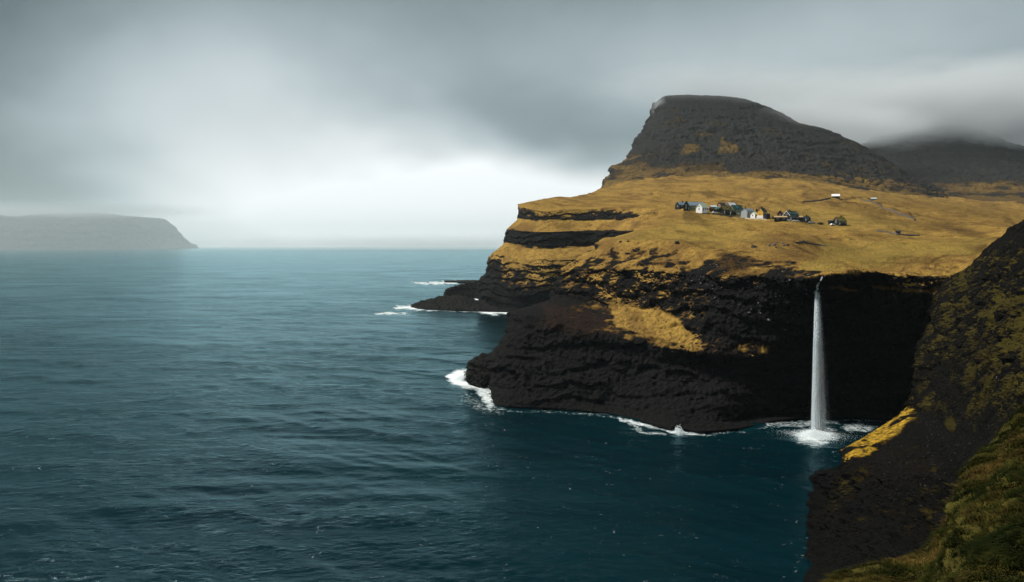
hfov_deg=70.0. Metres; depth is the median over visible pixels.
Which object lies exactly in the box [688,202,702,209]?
long house
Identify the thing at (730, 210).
black house
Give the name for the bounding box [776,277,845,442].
waterfall
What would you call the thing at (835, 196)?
barn
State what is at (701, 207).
white house
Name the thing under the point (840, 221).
turf house
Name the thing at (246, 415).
sea
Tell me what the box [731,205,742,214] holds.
green roofed house
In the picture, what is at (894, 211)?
stone wall
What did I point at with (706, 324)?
terrain
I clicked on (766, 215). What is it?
shed
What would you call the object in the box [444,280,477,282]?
sea skerry
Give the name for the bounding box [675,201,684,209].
barn
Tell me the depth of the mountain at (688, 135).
1668.54 m
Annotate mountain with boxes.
[600,94,949,197]
[861,124,1023,203]
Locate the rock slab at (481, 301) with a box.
[477,285,508,311]
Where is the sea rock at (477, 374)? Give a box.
[464,352,489,387]
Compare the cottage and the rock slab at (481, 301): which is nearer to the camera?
the cottage
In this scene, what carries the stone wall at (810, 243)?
on the terrain at (706, 324)
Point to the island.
(78, 231)
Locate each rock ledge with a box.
[411,295,499,311]
[443,281,478,298]
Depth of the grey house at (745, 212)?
586.72 m
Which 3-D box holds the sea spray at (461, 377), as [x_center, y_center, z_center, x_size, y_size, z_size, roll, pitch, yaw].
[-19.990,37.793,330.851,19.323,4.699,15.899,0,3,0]
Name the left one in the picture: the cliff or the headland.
the headland
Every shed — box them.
[764,213,769,218]
[774,216,786,221]
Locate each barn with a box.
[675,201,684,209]
[831,194,839,198]
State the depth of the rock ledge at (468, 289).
854.42 m
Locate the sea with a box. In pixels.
[0,247,890,581]
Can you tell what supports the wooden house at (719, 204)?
on the terrain at (706, 324)
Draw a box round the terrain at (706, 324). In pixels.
[482,175,1023,432]
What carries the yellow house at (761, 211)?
on the terrain at (706, 324)
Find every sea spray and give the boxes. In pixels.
[446,372,465,382]
[670,426,686,433]
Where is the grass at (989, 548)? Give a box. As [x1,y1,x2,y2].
[817,402,1023,581]
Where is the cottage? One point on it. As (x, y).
(806, 218)
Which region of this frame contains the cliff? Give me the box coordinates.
[803,219,1023,581]
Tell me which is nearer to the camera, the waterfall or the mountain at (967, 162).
the waterfall
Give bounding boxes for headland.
[478,177,688,310]
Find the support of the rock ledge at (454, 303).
in the sea
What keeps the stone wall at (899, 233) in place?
on the terrain at (706, 324)
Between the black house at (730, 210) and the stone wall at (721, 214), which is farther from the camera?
the black house at (730, 210)
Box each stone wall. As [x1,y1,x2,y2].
[711,213,732,216]
[734,216,766,219]
[796,241,824,246]
[803,197,830,201]
[861,199,914,219]
[876,230,919,235]
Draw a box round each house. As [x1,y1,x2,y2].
[683,201,689,210]
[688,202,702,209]
[695,203,708,212]
[717,202,725,207]
[720,206,727,214]
[727,206,733,214]
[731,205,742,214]
[741,207,753,217]
[757,206,766,217]
[783,210,798,220]
[833,216,846,225]
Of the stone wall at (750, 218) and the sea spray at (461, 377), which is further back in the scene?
the stone wall at (750, 218)
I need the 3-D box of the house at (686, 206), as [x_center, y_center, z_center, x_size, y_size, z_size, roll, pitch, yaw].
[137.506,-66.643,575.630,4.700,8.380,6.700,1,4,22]
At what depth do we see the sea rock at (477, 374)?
316.36 m
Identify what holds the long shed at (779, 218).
on the terrain at (706, 324)
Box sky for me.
[0,0,1023,246]
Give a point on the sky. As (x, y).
(230, 123)
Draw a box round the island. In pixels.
[0,213,198,249]
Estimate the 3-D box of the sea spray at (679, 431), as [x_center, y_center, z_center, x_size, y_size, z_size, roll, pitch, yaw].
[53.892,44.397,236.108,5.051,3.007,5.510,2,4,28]
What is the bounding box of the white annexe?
[750,212,756,217]
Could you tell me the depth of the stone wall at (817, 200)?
853.50 m
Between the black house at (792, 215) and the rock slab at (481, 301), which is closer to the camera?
the black house at (792, 215)
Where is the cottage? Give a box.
[803,215,810,221]
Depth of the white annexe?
572.93 m
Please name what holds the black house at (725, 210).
on the terrain at (706, 324)

